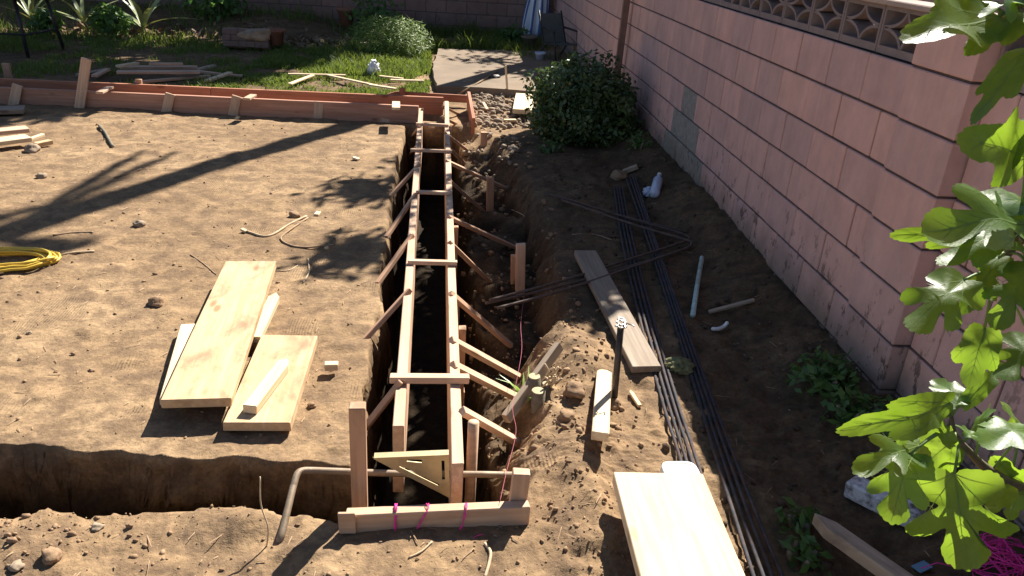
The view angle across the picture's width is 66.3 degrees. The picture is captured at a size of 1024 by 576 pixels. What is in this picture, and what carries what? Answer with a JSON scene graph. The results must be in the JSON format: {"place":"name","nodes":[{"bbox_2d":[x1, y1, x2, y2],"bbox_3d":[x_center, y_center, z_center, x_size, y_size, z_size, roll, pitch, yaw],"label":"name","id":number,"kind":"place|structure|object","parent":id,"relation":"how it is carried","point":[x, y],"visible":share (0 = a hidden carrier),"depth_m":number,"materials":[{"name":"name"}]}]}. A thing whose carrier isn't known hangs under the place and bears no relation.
{"place":"outdoors","nodes":[
{"label":"outdoors","id":0,"kind":"place"},
{"bbox_2d":[0,0,65,57],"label":"patio table","id":1,"kind":"object","parent":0,"point":[23,34],"visible":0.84,"depth_m":8.79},
{"bbox_2d":[432,49,562,96],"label":"pavement","id":2,"kind":"structure","parent":0,"point":[452,69],"depth_m":9.48,"materials":[{"name":"concrete"}]},
{"bbox_2d":[535,51,545,59],"bbox_3d":[0.378,-3.091,10.497,0.151,0.130,0.151,1,25,-6],"label":"plant pot","id":3,"kind":"object","parent":2,"relation":"on","point":[540,55],"visible":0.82,"depth_m":10.45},
{"bbox_2d":[0,0,1023,575],"bbox_3d":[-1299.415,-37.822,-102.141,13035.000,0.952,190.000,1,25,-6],"label":"ground","id":4,"kind":"structure","parent":0,"point":[74,456],"depth_m":3.51,"materials":[{"name":"soil"}]},
{"bbox_2d":[1,63,12,77],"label":"stake","id":5,"kind":"object","parent":4,"relation":"on","point":[6,69],"visible":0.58,"depth_m":7.61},
{"bbox_2d":[0,105,25,114],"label":"plank","id":6,"kind":"object","parent":4,"relation":"on","point":[17,109],"visible":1,"depth_m":6.49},
{"bbox_2d":[0,125,29,134],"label":"plank","id":7,"kind":"object","parent":4,"relation":"on","point":[14,130],"visible":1,"depth_m":5.85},
{"bbox_2d":[0,134,32,145],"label":"plank","id":8,"kind":"object","parent":4,"relation":"on","point":[14,139],"visible":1,"depth_m":5.61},
{"bbox_2d":[8,559,24,571],"bbox_3d":[-1.330,0.747,2.103,0.035,0.027,0.037,16,27,24],"label":"rock","id":9,"kind":"object","parent":4,"relation":"on","point":[16,565],"visible":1,"depth_m":2.10,"materials":[{"name":"stone"}]},
{"bbox_2d":[2,0,52,18],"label":"agave","id":10,"kind":"object","parent":4,"relation":"on","point":[30,7],"visible":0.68,"depth_m":10.49,"materials":[{"name":"green plant"}]},
{"bbox_2d":[0,247,60,272],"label":"extension cord","id":11,"kind":"object","parent":4,"relation":"on","point":[48,257],"visible":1,"depth_m":3.88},
{"bbox_2d":[24,143,40,152],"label":"rock","id":12,"kind":"object","parent":4,"relation":"on","point":[31,148],"visible":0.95,"depth_m":5.55,"materials":[{"name":"grey stone"}]},
{"bbox_2d":[33,139,52,146],"bbox_3d":[-3.409,-1.053,5.701,0.052,0.031,0.124,16,27,24],"label":"wood block","id":13,"kind":"object","parent":4,"relation":"on","point":[42,143],"depth_m":5.69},
{"bbox_2d":[21,7,66,34],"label":"leafy plant","id":14,"kind":"object","parent":4,"relation":"on","point":[43,19],"visible":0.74,"depth_m":10.23,"materials":[{"name":"green plant"}]},
{"bbox_2d":[41,546,62,565],"bbox_3d":[-1.258,0.733,2.140,0.056,0.045,0.063,1,25,-6],"label":"rock","id":15,"kind":"object","parent":4,"relation":"on","point":[51,555],"visible":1,"depth_m":2.13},
{"bbox_2d":[23,0,117,22],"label":"agave","id":16,"kind":"object","parent":4,"relation":"on","point":[80,12],"visible":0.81,"depth_m":10.60,"materials":[{"name":"green plant"}]},
{"bbox_2d":[91,522,104,531],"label":"rock","id":17,"kind":"object","parent":4,"relation":"on","point":[95,526],"visible":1,"depth_m":2.25,"materials":[{"name":"stone"}]},
{"bbox_2d":[91,68,109,76],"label":"plank","id":18,"kind":"object","parent":4,"relation":"on","point":[101,72],"visible":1,"depth_m":8.04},
{"bbox_2d":[98,124,113,147],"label":"twig","id":19,"kind":"object","parent":4,"relation":"on","point":[106,135],"visible":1,"depth_m":6.01,"materials":[{"name":"wood"}]},
{"bbox_2d":[87,2,133,37],"bbox_3d":[-5.382,-3.565,10.490,0.600,0.504,0.618,1,25,-6],"label":"leafy plant","id":20,"kind":"object","parent":4,"relation":"on","point":[111,21],"visible":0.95,"depth_m":10.41,"materials":[{"name":"green plant"}]},
{"bbox_2d":[132,220,145,226],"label":"rock","id":21,"kind":"object","parent":4,"relation":"on","point":[138,223],"visible":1,"depth_m":4.43,"materials":[{"name":"grey stone"}]},
{"bbox_2d":[91,0,200,27],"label":"agave","id":22,"kind":"object","parent":4,"relation":"on","point":[143,18],"visible":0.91,"depth_m":10.58,"materials":[{"name":"green plant"}]},
{"bbox_2d":[148,296,163,306],"bbox_3d":[-1.625,0.062,3.574,0.070,0.059,0.079,1,25,-6],"label":"rock","id":23,"kind":"object","parent":4,"relation":"on","point":[155,301],"visible":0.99,"depth_m":3.55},
{"bbox_2d":[133,75,210,83],"bbox_3d":[-3.501,-2.159,8.102,0.062,0.026,0.794,24,32,38],"label":"plank","id":24,"kind":"object","parent":4,"relation":"on","point":[166,79],"visible":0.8,"depth_m":8.06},
{"bbox_2d":[116,70,199,73],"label":"plank","id":25,"kind":"object","parent":24,"relation":"on","point":[157,71],"visible":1,"depth_m":8.08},
{"bbox_2d":[115,62,139,67],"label":"plank","id":26,"kind":"object","parent":25,"relation":"on","point":[127,64],"visible":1,"depth_m":8.16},
{"bbox_2d":[149,62,182,65],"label":"plank","id":27,"kind":"object","parent":25,"relation":"on","point":[165,63],"visible":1,"depth_m":8.29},
{"bbox_2d":[160,324,195,404],"bbox_3d":[-1.282,0.285,3.075,0.102,0.030,0.587,-3,25,-14],"label":"plank","id":28,"kind":"object","parent":4,"relation":"on","point":[184,333],"visible":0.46,"depth_m":3.13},
{"bbox_2d":[161,261,275,407],"bbox_3d":[-1.189,0.144,3.285,0.238,0.037,1.218,0,25,-9],"label":"plank","id":29,"kind":"object","parent":28,"relation":"on","point":[208,370],"visible":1,"depth_m":3.11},
{"bbox_2d":[13,17,370,46],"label":"leaf litter","id":30,"kind":"object","parent":4,"relation":"on","point":[317,40],"visible":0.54,"depth_m":10.91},
{"bbox_2d":[176,0,254,23],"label":"leafy plant","id":31,"kind":"object","parent":4,"relation":"on","point":[217,5],"visible":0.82,"depth_m":11.45,"materials":[{"name":"green plant"}]},
{"bbox_2d":[204,72,232,81],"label":"plank","id":32,"kind":"object","parent":4,"relation":"on","point":[222,75],"visible":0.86,"depth_m":8.30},
{"bbox_2d":[0,57,442,122],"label":"formwork","id":33,"kind":"object","parent":4,"relation":"on","point":[82,92],"visible":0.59,"depth_m":7.02,"materials":[{"name":"brown wood"}]},
{"bbox_2d":[222,27,273,49],"bbox_3d":[-3.457,-3.290,10.300,0.577,0.252,0.400,1,25,-6],"label":"planter","id":34,"kind":"object","parent":4,"relation":"on","point":[231,39],"visible":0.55,"depth_m":10.13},
{"bbox_2d":[237,28,270,41],"bbox_3d":[-3.037,-2.983,9.237,0.390,0.155,0.187,1,25,-6],"label":"rock","id":35,"kind":"object","parent":34,"relation":"on","point":[258,34],"visible":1,"depth_m":9.18,"materials":[{"name":"grey stone"}]},
{"bbox_2d":[267,28,284,45],"bbox_3d":[-3.087,-3.291,10.273,0.238,0.200,0.238,1,25,-6],"label":"plant pot","id":36,"kind":"object","parent":34,"relation":"on","point":[276,36],"visible":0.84,"depth_m":10.22,"materials":[{"name":"ceramic"}]},
{"bbox_2d":[259,477,268,545],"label":"twig","id":37,"kind":"object","parent":4,"relation":"on","point":[262,510],"visible":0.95,"depth_m":2.21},
{"bbox_2d":[252,293,278,342],"bbox_3d":[-1.077,0.124,3.428,0.051,0.031,0.442,1,24,-5],"label":"stake","id":38,"kind":"object","parent":4,"relation":"on","point":[270,307],"visible":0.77,"depth_m":3.41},
{"bbox_2d":[223,335,317,430],"bbox_3d":[-0.905,0.346,2.993,0.230,0.038,0.638,1,25,-6],"label":"plank","id":39,"kind":"object","parent":4,"relation":"on","point":[277,411],"visible":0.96,"depth_m":2.92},
{"bbox_2d":[243,359,289,413],"bbox_3d":[-0.895,0.356,2.885,0.051,0.033,0.336,6,25,5],"label":"stake","id":40,"kind":"object","parent":39,"relation":"on","point":[256,400],"visible":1,"depth_m":2.85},
{"bbox_2d":[247,215,306,236],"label":"twig","id":41,"kind":"object","parent":4,"relation":"on","point":[276,232],"visible":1,"depth_m":4.46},
{"bbox_2d":[0,0,561,93],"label":"grass","id":42,"kind":"structure","parent":4,"relation":"on","point":[350,61],"depth_m":9.75,"materials":[{"name":"plant"}]},
{"bbox_2d":[120,65,197,68],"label":"plank","id":43,"kind":"object","parent":42,"relation":"on","point":[163,67],"visible":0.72,"depth_m":8.46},
{"bbox_2d":[287,74,314,84],"bbox_3d":[-2.248,-2.228,8.374,0.047,0.016,0.588,8,25,8],"label":"lath","id":44,"kind":"object","parent":42,"relation":"on","point":[300,79],"visible":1,"depth_m":8.33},
{"bbox_2d":[288,73,345,75],"bbox_3d":[-2.160,-2.364,8.685,0.621,0.015,0.047,-2,25,-14],"label":"lath","id":45,"kind":"object","parent":42,"relation":"on","point":[315,74],"visible":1,"depth_m":8.67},
{"bbox_2d":[327,74,376,84],"bbox_3d":[-1.741,-2.253,8.504,0.740,0.016,0.047,20,29,31],"label":"lath","id":46,"kind":"object","parent":42,"relation":"on","point":[348,79],"visible":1,"depth_m":8.50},
{"bbox_2d":[280,217,333,247],"bbox_3d":[-1.212,-0.313,4.468,0.246,0.021,0.511,-10,28,-27],"label":"twig","id":47,"kind":"object","parent":4,"relation":"on","point":[287,231],"visible":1,"depth_m":4.32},
{"bbox_2d":[88,0,553,34],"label":"block wall","id":48,"kind":"structure","parent":4,"relation":"on","point":[496,14],"depth_m":12.88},
{"bbox_2d":[324,361,337,370],"bbox_3d":[-0.721,0.310,3.127,0.054,0.029,0.037,-1,25,-10],"label":"wood block","id":49,"kind":"object","parent":4,"relation":"on","point":[330,365],"depth_m":3.11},
{"bbox_2d":[336,7,355,25],"bbox_3d":[-2.593,-4.252,12.276,0.302,0.260,0.302,1,25,-6],"label":"plant pot","id":50,"kind":"object","parent":4,"relation":"on","point":[344,20],"visible":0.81,"depth_m":12.20,"materials":[{"name":"ceramic"}]},
{"bbox_2d":[367,59,379,76],"bbox_3d":[-1.589,-2.498,8.997,0.157,0.255,0.156,1,25,-6],"label":"plastic bag","id":51,"kind":"object","parent":4,"relation":"on","point":[373,65],"visible":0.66,"depth_m":8.95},
{"bbox_2d":[344,0,406,35],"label":"leafy plant","id":52,"kind":"object","parent":4,"relation":"on","point":[376,10],"visible":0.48,"depth_m":11.74,"materials":[{"name":"green plant"}]},
{"bbox_2d":[349,13,434,57],"bbox_3d":[-1.599,-3.351,10.459,1.203,0.638,1.040,1,25,-6],"label":"shrub","id":53,"kind":"object","parent":4,"relation":"on","point":[399,44],"visible":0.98,"depth_m":10.31,"materials":[{"name":"green plant"}]},
{"bbox_2d":[276,467,511,542],"bbox_3d":[-0.383,0.622,2.534,0.830,0.075,0.283,-9,28,-27],"label":"bent pipe","id":54,"kind":"object","parent":4,"relation":"on","point":[297,474],"visible":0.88,"depth_m":2.53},
{"bbox_2d":[387,88,474,134],"bbox_3d":[-0.783,-1.669,7.393,0.832,0.291,0.935,1,25,-6],"label":"batter board","id":55,"kind":"object","parent":4,"relation":"on","point":[467,98],"visible":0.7,"depth_m":7.74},
{"bbox_2d":[338,401,529,537],"bbox_3d":[-0.229,0.657,2.383,0.566,0.599,0.189,3,25,-3],"label":"batter board","id":56,"kind":"object","parent":4,"relation":"on","point":[360,515],"visible":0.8,"depth_m":2.35,"materials":[{"name":"brown wood"}]},
{"bbox_2d":[364,101,520,503],"bbox_3d":[-0.456,-0.600,5.763,0.921,0.781,7.020,1,25,-6],"label":"formwork","id":57,"kind":"object","parent":4,"relation":"on","point":[457,376],"visible":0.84,"depth_m":3.31,"materials":[{"name":"brown wood"}]},
{"bbox_2d":[373,450,449,496],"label":"wood gusset","id":58,"kind":"structure","parent":57,"relation":"on","point":[429,466],"depth_m":2.42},
{"bbox_2d":[0,112,929,575],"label":"straw","id":59,"kind":"object","parent":4,"relation":"on","point":[316,330],"visible":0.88,"depth_m":3.40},
{"bbox_2d":[0,119,940,575],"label":"soil crumbs","id":60,"kind":"object","parent":4,"relation":"on","point":[534,447],"visible":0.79,"depth_m":3.00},
{"bbox_2d":[480,131,486,146],"bbox_3d":[-0.245,-1.161,6.766,0.057,0.375,0.036,0,25,-5],"label":"stake","id":61,"kind":"object","parent":4,"relation":"on","point":[483,142],"visible":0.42,"depth_m":6.70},
{"bbox_2d":[483,542,491,575],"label":"twig","id":62,"kind":"object","parent":4,"relation":"on","point":[489,559],"visible":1,"depth_m":2.24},
{"bbox_2d":[486,177,493,210],"bbox_3d":[-0.160,-0.603,5.664,0.053,0.403,0.036,0,25,-5],"label":"stake","id":63,"kind":"object","parent":4,"relation":"on","point":[490,194],"visible":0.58,"depth_m":5.62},
{"bbox_2d":[465,91,548,180],"bbox_3d":[-0.003,-1.494,7.405,0.888,0.279,2.841,1,25,-6],"label":"rubble","id":64,"kind":"object","parent":4,"relation":"on","point":[499,105],"visible":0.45,"depth_m":7.42,"materials":[{"name":"grey stone"}]},
{"bbox_2d":[513,93,533,113],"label":"plank","id":65,"kind":"object","parent":64,"relation":"on","point":[521,103],"visible":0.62,"depth_m":7.67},
{"bbox_2d":[492,23,531,44],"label":"leafy plant","id":66,"kind":"object","parent":4,"relation":"on","point":[512,34],"visible":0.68,"depth_m":11.97,"materials":[{"name":"green plant"}]},
{"bbox_2d":[510,254,515,284],"bbox_3d":[0.012,-0.043,4.486,0.041,0.317,0.030,-1,25,-5],"label":"stake","id":67,"kind":"object","parent":4,"relation":"on","point":[512,271],"visible":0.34,"depth_m":4.44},
{"bbox_2d":[496,367,530,400],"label":"weed","id":68,"kind":"object","parent":4,"relation":"on","point":[516,388],"visible":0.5,"depth_m":3.09,"materials":[{"name":"green plant"}]},
{"bbox_2d":[507,144,519,152],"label":"rock","id":69,"kind":"object","parent":4,"relation":"on","point":[514,148],"visible":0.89,"depth_m":6.33,"materials":[{"name":"grey stone"}]},
{"bbox_2d":[515,243,525,296],"bbox_3d":[0.047,-0.058,4.395,0.054,0.409,0.039,-2,25,-5],"label":"stake","id":70,"kind":"object","parent":4,"relation":"on","point":[520,267],"visible":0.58,"depth_m":4.35,"materials":[{"name":"brown wood"}]},
{"bbox_2d":[521,35,537,49],"bbox_3d":[0.264,-3.727,11.906,0.259,0.200,0.259,1,25,-6],"label":"plant pot","id":71,"kind":"object","parent":4,"relation":"on","point":[531,39],"visible":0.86,"depth_m":11.82,"materials":[{"name":"concrete"}]},
{"bbox_2d":[502,342,562,422],"bbox_3d":[0.084,0.367,3.091,0.031,0.042,0.414,-2,38,44],"label":"plank","id":72,"kind":"object","parent":4,"relation":"on","point":[517,403],"visible":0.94,"depth_m":3.06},
{"bbox_2d":[522,0,549,36],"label":"folded umbrella","id":73,"kind":"object","parent":4,"relation":"on","point":[530,21],"visible":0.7,"depth_m":12.56,"materials":[{"name":"fabric"}]},
{"bbox_2d":[528,363,561,413],"bbox_3d":[0.120,0.486,3.107,0.127,0.356,0.167,1,25,-6],"label":"tree stump","id":74,"kind":"object","parent":4,"relation":"on","point":[538,395],"visible":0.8,"depth_m":3.03,"materials":[{"name":"wood"}]},
{"bbox_2d":[538,137,564,154],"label":"weed","id":75,"kind":"object","parent":4,"relation":"on","point":[552,146],"visible":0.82,"depth_m":6.43,"materials":[{"name":"green plant"}]},
{"bbox_2d":[538,10,577,60],"bbox_3d":[0.628,-3.374,10.626,0.402,0.683,0.566,-10,28,-28],"label":"lawn chair","id":76,"kind":"object","parent":4,"relation":"on","point":[552,26],"visible":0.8,"depth_m":10.68,"materials":[{"name":"grey fabric"}]},
{"bbox_2d":[556,409,574,421],"bbox_3d":[0.200,0.472,2.863,0.061,0.048,0.063,23,31,36],"label":"rock","id":77,"kind":"object","parent":4,"relation":"on","point":[565,415],"visible":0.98,"depth_m":2.85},
{"bbox_2d":[562,380,584,398],"bbox_3d":[0.238,0.395,3.019,0.083,0.067,0.106,1,25,-6],"label":"rock","id":78,"kind":"object","parent":4,"relation":"on","point":[573,389],"visible":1,"depth_m":3.00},
{"bbox_2d":[519,49,646,147],"bbox_3d":[0.603,-1.666,6.846,1.098,0.813,1.102,1,25,-6],"label":"bush","id":79,"kind":"object","parent":4,"relation":"on","point":[593,103],"visible":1,"depth_m":6.59,"materials":[{"name":"green plant"}]},
{"bbox_2d":[591,369,611,441],"bbox_3d":[0.334,0.423,2.902,0.061,0.036,0.552,7,17,6],"label":"plank","id":80,"kind":"object","parent":4,"relation":"on","point":[601,417],"visible":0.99,"depth_m":2.82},
{"bbox_2d":[610,398,619,410],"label":"rock","id":81,"kind":"object","parent":4,"relation":"on","point":[614,405],"visible":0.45,"depth_m":2.96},
{"bbox_2d":[574,250,660,372],"bbox_3d":[0.474,0.070,3.754,0.124,0.032,1.235,0,25,-8],"label":"plank","id":82,"kind":"object","parent":4,"relation":"on","point":[638,354],"visible":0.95,"depth_m":3.63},
{"bbox_2d":[610,170,626,180],"bbox_3d":[0.796,-0.829,5.813,0.130,0.084,0.136,-7,27,-22],"label":"rock","id":83,"kind":"object","parent":4,"relation":"on","point":[618,175],"visible":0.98,"depth_m":5.78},
{"bbox_2d":[611,317,633,397],"bbox_3d":[0.421,0.310,3.029,0.072,0.476,0.196,12,26,16],"label":"iron stake","id":84,"kind":"object","parent":4,"relation":"on","point":[617,358],"visible":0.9,"depth_m":2.92,"materials":[{"name":"metal"}]},
{"bbox_2d":[615,0,629,74],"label":"brown post","id":85,"kind":"object","parent":4,"relation":"on","point":[623,27],"visible":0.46,"depth_m":7.46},
{"bbox_2d":[623,164,638,172],"bbox_3d":[0.890,-0.893,5.894,0.117,0.031,0.052,-20,21,13],"label":"wood block","id":86,"kind":"object","parent":4,"relation":"on","point":[631,168],"depth_m":5.87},
{"bbox_2d":[629,389,641,407],"bbox_3d":[0.477,0.429,3.049,0.019,0.013,0.110,-3,27,-14],"label":"splinter","id":87,"kind":"object","parent":4,"relation":"on","point":[635,399],"visible":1,"depth_m":3.04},
{"bbox_2d":[624,131,657,150],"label":"weed","id":88,"kind":"object","parent":4,"relation":"on","point":[639,144],"visible":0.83,"depth_m":6.28,"materials":[{"name":"green plant"}]},
{"bbox_2d":[613,186,682,460],"bbox_3d":[0.632,0.045,3.901,0.068,0.036,3.744,4,25,1],"label":"rebar","id":89,"kind":"object","parent":4,"relation":"on","point":[656,381],"visible":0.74,"depth_m":3.51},
{"bbox_2d":[497,199,692,308],"bbox_3d":[0.541,-0.177,4.270,0.858,0.014,1.703,9,25,11],"label":"rebar","id":90,"kind":"object","parent":89,"relation":"on","point":[589,281],"visible":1,"depth_m":4.22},
{"bbox_2d":[616,186,688,461],"bbox_3d":[0.652,0.045,3.904,0.062,0.029,3.754,4,25,1],"label":"rebar","id":91,"kind":"object","parent":4,"relation":"on","point":[660,376],"visible":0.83,"depth_m":3.46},
{"bbox_2d":[485,192,696,304],"bbox_3d":[0.562,-0.215,4.414,1.052,0.014,1.810,8,25,9],"label":"rebar","id":92,"kind":"object","parent":91,"relation":"on","point":[543,290],"visible":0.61,"depth_m":3.97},
{"bbox_2d":[618,186,694,463],"bbox_3d":[0.672,0.044,3.906,0.057,0.029,3.759,4,25,1],"label":"rebar","id":93,"kind":"object","parent":4,"relation":"on","point":[666,378],"visible":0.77,"depth_m":3.37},
{"bbox_2d":[650,172,662,197],"bbox_3d":[1.001,-0.712,5.417,0.068,0.096,0.334,9,25,12],"label":"plastic bottle","id":94,"kind":"object","parent":4,"relation":"on","point":[656,186],"visible":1,"depth_m":5.33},
{"bbox_2d":[622,186,703,475],"bbox_3d":[0.692,0.045,3.905,0.056,0.025,3.762,4,25,1],"label":"rebar","id":95,"kind":"object","parent":4,"relation":"on","point":[672,384],"visible":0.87,"depth_m":3.34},
{"bbox_2d":[659,461,699,473],"bbox_3d":[0.545,0.648,2.527,0.140,0.111,0.180,1,25,-6],"label":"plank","id":96,"kind":"object","parent":4,"relation":"on","point":[683,467],"visible":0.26,"depth_m":2.54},
{"bbox_2d":[664,356,695,374],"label":"weed","id":97,"kind":"object","parent":4,"relation":"on","point":[681,365],"visible":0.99,"depth_m":3.24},
{"bbox_2d":[625,177,755,575],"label":"rebar","id":98,"kind":"object","parent":4,"relation":"on","point":[741,538],"visible":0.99,"depth_m":2.87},
{"bbox_2d":[629,175,764,575],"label":"rebar","id":99,"kind":"object","parent":4,"relation":"on","point":[750,540],"visible":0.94,"depth_m":2.89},
{"bbox_2d":[489,197,689,300],"bbox_3d":[0.526,-0.202,4.350,0.869,0.014,1.698,9,25,12],"label":"rebar","id":100,"kind":"object","parent":99,"relation":"on","point":[583,274],"visible":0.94,"depth_m":4.35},
{"bbox_2d":[690,256,703,317],"bbox_3d":[0.951,-0.012,4.022,0.026,0.071,0.701,10,25,13],"label":"plastic pipe","id":101,"kind":"object","parent":4,"relation":"on","point":[696,289],"visible":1,"depth_m":4.03,"materials":[{"name":"plastic"}]},
{"bbox_2d":[632,174,773,575],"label":"rebar","id":102,"kind":"object","parent":4,"relation":"on","point":[756,535],"visible":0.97,"depth_m":2.90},
{"bbox_2d":[635,176,783,575],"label":"rebar","id":103,"kind":"object","parent":4,"relation":"on","point":[764,534],"visible":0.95,"depth_m":2.87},
{"bbox_2d":[711,321,728,330],"bbox_3d":[0.968,0.180,3.640,0.104,0.036,0.028,-12,29,-30],"label":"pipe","id":104,"kind":"object","parent":4,"relation":"on","point":[724,325],"visible":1,"depth_m":3.63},
{"bbox_2d":[708,298,754,313],"bbox_3d":[1.070,0.087,3.820,0.244,0.015,0.023,-14,28,-9],"label":"stick","id":105,"kind":"object","parent":4,"relation":"on","point":[733,305],"visible":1,"depth_m":3.81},
{"bbox_2d":[553,0,1023,531],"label":"block wall","id":106,"kind":"structure","parent":4,"relation":"on","point":[813,150],"depth_m":3.48,"materials":[{"name":"concrete"}]},
{"bbox_2d":[774,496,821,535],"bbox_3d":[0.903,0.740,2.451,0.163,0.138,0.164,1,25,-6],"label":"weed","id":107,"kind":"object","parent":4,"relation":"on","point":[792,522],"visible":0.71,"depth_m":2.45,"materials":[{"name":"green plant"}]},
{"bbox_2d":[777,531,833,575],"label":"weed","id":108,"kind":"object","parent":4,"relation":"on","point":[808,557],"visible":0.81,"depth_m":2.31,"materials":[{"name":"green plant"}]},
{"bbox_2d":[785,345,860,402],"bbox_3d":[1.262,0.372,3.159,0.286,0.252,0.327,17,27,26],"label":"weed","id":109,"kind":"object","parent":4,"relation":"on","point":[813,374],"visible":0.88,"depth_m":3.10,"materials":[{"name":"green plant"}]},
{"bbox_2d":[820,384,877,434],"bbox_3d":[1.279,0.477,2.959,0.227,0.231,0.231,13,26,20],"label":"weed","id":110,"kind":"object","parent":4,"relation":"on","point":[842,408],"visible":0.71,"depth_m":2.93,"materials":[{"name":"green plant"}]},
{"bbox_2d":[812,513,912,575],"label":"stake","id":111,"kind":"object","parent":4,"relation":"on","point":[872,560],"visible":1,"depth_m":2.23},
{"bbox_2d":[858,394,895,436],"bbox_3d":[1.374,0.510,2.892,0.230,0.237,0.210,-19,33,-40],"label":"weed","id":112,"kind":"object","parent":4,"relation":"on","point":[882,404],"visible":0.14,"depth_m":2.88,"materials":[{"name":"green plant"}]},
{"bbox_2d":[844,475,925,527],"bbox_3d":[1.202,0.691,2.533,0.077,0.061,0.234,-16,28,-37],"label":"concrete block","id":113,"kind":"object","parent":4,"relation":"on","point":[855,489],"depth_m":2.54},
{"bbox_2d":[911,560,932,572],"bbox_3d":[1.201,0.817,2.297,0.068,0.006,0.031,-3,24,-34],"label":"plastic scrap","id":114,"kind":"object","parent":4,"relation":"on","point":[918,566],"visible":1,"depth_m":2.29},
{"bbox_2d":[836,0,1023,571],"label":"fig tree","id":115,"kind":"object","parent":4,"relation":"on","point":[985,231],"visible":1,"depth_m":1.16,"materials":[{"name":"green plant"}]},
{"bbox_2d":[921,533,1023,575],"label":"twine tangle","id":116,"kind":"object","parent":4,"relation":"on","point":[1017,566],"visible":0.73,"depth_m":2.22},
{"bbox_3d":[0.520,0.924,1.895,0.261,0.101,0.092,1,25,-6],"label":"wood block","id":117,"kind":"object","parent":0,"visible":0},
{"bbox_2d":[612,472,744,575],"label":"plank","id":118,"kind":"object","parent":117,"relation":"on","point":[673,524],"visible":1,"depth_m":2.22,"materials":[{"name":"wood"}]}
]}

